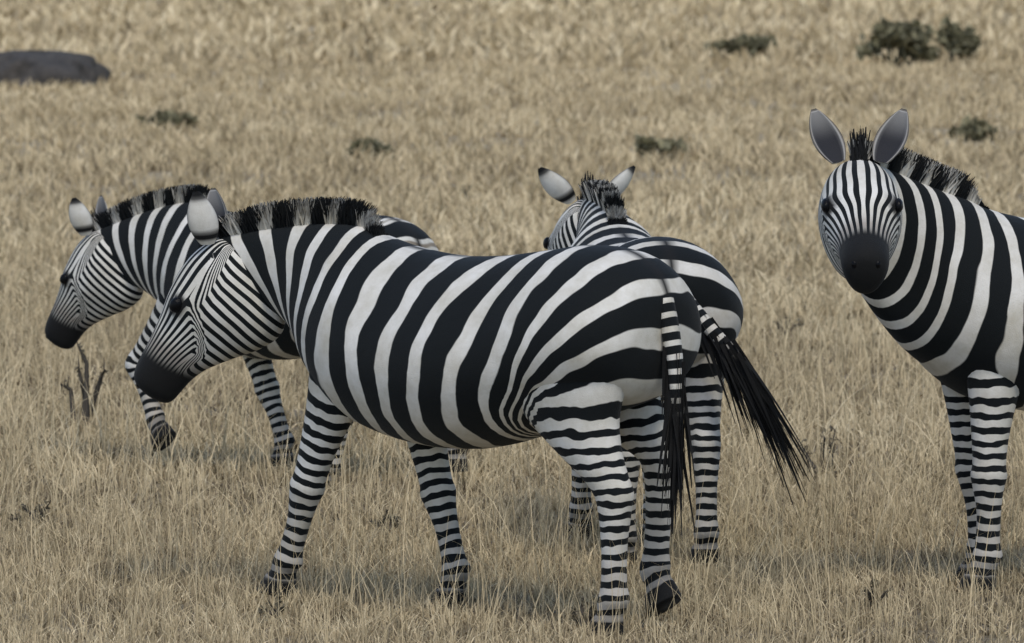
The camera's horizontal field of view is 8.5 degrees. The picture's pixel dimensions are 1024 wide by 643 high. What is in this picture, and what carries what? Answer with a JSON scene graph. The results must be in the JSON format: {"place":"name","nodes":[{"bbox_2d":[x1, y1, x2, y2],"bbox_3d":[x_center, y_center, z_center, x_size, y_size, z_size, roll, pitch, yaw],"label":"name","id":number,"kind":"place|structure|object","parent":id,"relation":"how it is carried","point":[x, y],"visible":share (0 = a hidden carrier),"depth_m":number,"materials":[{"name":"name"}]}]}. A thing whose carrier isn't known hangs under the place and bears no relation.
{"place":"outdoors","nodes":[
{"label":"outdoors","id":0,"kind":"place"},
{"bbox_2d":[0,0,1023,642],"bbox_3d":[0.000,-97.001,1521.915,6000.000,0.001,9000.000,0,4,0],"label":"ground","id":1,"kind":"structure","parent":0,"point":[644,176],"depth_m":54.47,"materials":[{"name":"beige plant"}]},
{"bbox_2d":[10,500,50,525],"bbox_3d":[-1.967,0.795,28.158,0.170,0.142,0.120,0,4,0],"label":"weed","id":2,"kind":"object","parent":1,"relation":"on","point":[41,511],"visible":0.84,"depth_m":28.14,"materials":[{"name":"brown plant"}]},
{"bbox_2d":[0,50,110,88],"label":"rock","id":3,"kind":"object","parent":1,"relation":"on","point":[38,66],"visible":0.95,"depth_m":84.79,"materials":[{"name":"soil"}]},
{"bbox_2d":[60,342,107,424],"bbox_3d":[-2.086,0.270,33.508,0.209,0.490,0.162,-2,4,-26],"label":"weed","id":4,"kind":"object","parent":1,"relation":"on","point":[86,406],"visible":0.94,"depth_m":33.51,"materials":[{"name":"plant"}]},
{"bbox_2d":[134,108,198,129],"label":"shrub","id":5,"kind":"object","parent":1,"relation":"on","point":[173,117],"visible":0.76,"depth_m":71.43,"materials":[{"name":"green plant"}]},
{"bbox_2d":[45,184,467,484],"bbox_3d":[-1.156,0.056,30.706,2.228,1.329,0.668,3,5,42],"label":"zebra","id":6,"kind":"object","parent":1,"relation":"on","point":[125,255],"visible":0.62,"depth_m":30.90},
{"bbox_2d":[258,592,285,619],"bbox_3d":[-0.868,1.030,24.763,0.112,0.120,0.122,0,4,0],"label":"weed","id":7,"kind":"object","parent":1,"relation":"on","point":[269,610],"visible":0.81,"depth_m":24.76,"materials":[{"name":"plant"}]},
{"bbox_2d":[345,135,395,159],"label":"shrub","id":8,"kind":"object","parent":1,"relation":"on","point":[376,145],"visible":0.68,"depth_m":64.24,"materials":[{"name":"green plant"}]},
{"bbox_2d":[368,507,399,537],"bbox_3d":[-0.500,0.818,27.915,0.155,0.134,0.096,-3,5,-37],"label":"weed","id":9,"kind":"object","parent":1,"relation":"on","point":[384,519],"visible":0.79,"depth_m":27.90,"materials":[{"name":"plant"}]},
{"bbox_2d":[134,188,700,636],"bbox_3d":[-0.287,0.306,25.071,2.456,1.527,0.768,4,5,43],"label":"zebra","id":10,"kind":"object","parent":1,"relation":"on","point":[580,360],"visible":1,"depth_m":24.64},
{"bbox_2d":[454,184,473,199],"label":"seedling","id":11,"kind":"object","parent":1,"relation":"on","point":[465,190],"visible":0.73,"depth_m":56.08,"materials":[{"name":"brown plant"}]},
{"bbox_2d":[0,469,1023,642],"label":"short grass","id":12,"kind":"structure","parent":1,"relation":"on","point":[536,590],"depth_m":26.41,"materials":[{"name":"beige plant"}]},
{"bbox_2d":[0,0,1023,67],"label":"grass","id":13,"kind":"structure","parent":1,"relation":"on","point":[568,30],"depth_m":111.16,"materials":[{"name":"beige plant"}]},
{"bbox_2d":[0,385,1023,642],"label":"tall grass","id":14,"kind":"structure","parent":1,"relation":"on","point":[756,615],"depth_m":25.94,"materials":[{"name":"beige plant"}]},
{"bbox_2d":[0,303,1023,489],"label":"short grass","id":15,"kind":"structure","parent":1,"relation":"on","point":[889,414],"depth_m":32.85,"materials":[{"name":"beige plant"}]},
{"bbox_2d":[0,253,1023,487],"bbox_3d":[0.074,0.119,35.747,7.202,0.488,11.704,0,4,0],"label":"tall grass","id":16,"kind":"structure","parent":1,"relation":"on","point":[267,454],"depth_m":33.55,"materials":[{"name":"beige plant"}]},
{"bbox_2d":[571,601,596,631],"bbox_3d":[0.258,1.050,24.424,0.112,0.122,0.142,0,4,0],"label":"weed","id":17,"kind":"object","parent":1,"relation":"on","point":[581,610],"visible":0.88,"depth_m":24.41,"materials":[{"name":"plant"}]},
{"bbox_2d":[634,133,687,159],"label":"shrub","id":18,"kind":"object","parent":1,"relation":"on","point":[645,144],"visible":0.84,"depth_m":64.23,"materials":[{"name":"green plant"}]},
{"bbox_2d":[538,165,815,567],"bbox_3d":[0.424,0.165,27.410,0.762,1.490,2.608,-1,4,-17],"label":"zebra","id":19,"kind":"object","parent":1,"relation":"on","point":[595,213],"visible":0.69,"depth_m":26.55},
{"bbox_2d":[702,32,777,59],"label":"shrub","id":20,"kind":"object","parent":1,"relation":"on","point":[753,44],"visible":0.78,"depth_m":96.19,"materials":[{"name":"green plant"}]},
{"bbox_2d":[772,313,803,333],"bbox_3d":[1.572,0.033,39.554,0.196,0.173,0.122,4,5,44],"label":"weed","id":21,"kind":"object","parent":1,"relation":"on","point":[786,321],"visible":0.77,"depth_m":39.53,"materials":[{"name":"brown plant"}]},
{"bbox_2d":[795,425,841,477],"bbox_3d":[1.357,0.584,30.588,0.220,0.252,0.202,1,4,14],"label":"weed","id":22,"kind":"object","parent":1,"relation":"on","point":[821,459],"visible":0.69,"depth_m":30.55,"materials":[{"name":"plant"}]},
{"bbox_2d":[862,574,892,610],"bbox_3d":[1.328,0.994,25.115,0.125,0.142,0.079,3,5,35],"label":"weed","id":23,"kind":"object","parent":1,"relation":"on","point":[870,596],"visible":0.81,"depth_m":25.11,"materials":[{"name":"plant"}]},
{"bbox_2d":[855,16,939,68],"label":"shrub","id":24,"kind":"object","parent":1,"relation":"on","point":[912,40],"visible":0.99,"depth_m":93.59,"materials":[{"name":"green plant"}]},
{"bbox_2d":[809,108,1023,592],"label":"zebra","id":25,"kind":"object","parent":1,"relation":"on","point":[925,256],"visible":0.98,"depth_m":25.59},
{"bbox_2d":[932,13,981,60],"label":"shrub","id":26,"kind":"object","parent":1,"relation":"on","point":[956,38],"visible":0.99,"depth_m":95.66,"materials":[{"name":"green plant"}]},
{"bbox_2d":[948,113,997,141],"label":"shrub","id":27,"kind":"object","parent":1,"relation":"on","point":[975,129],"visible":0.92,"depth_m":68.69,"materials":[{"name":"green plant"}]}
]}

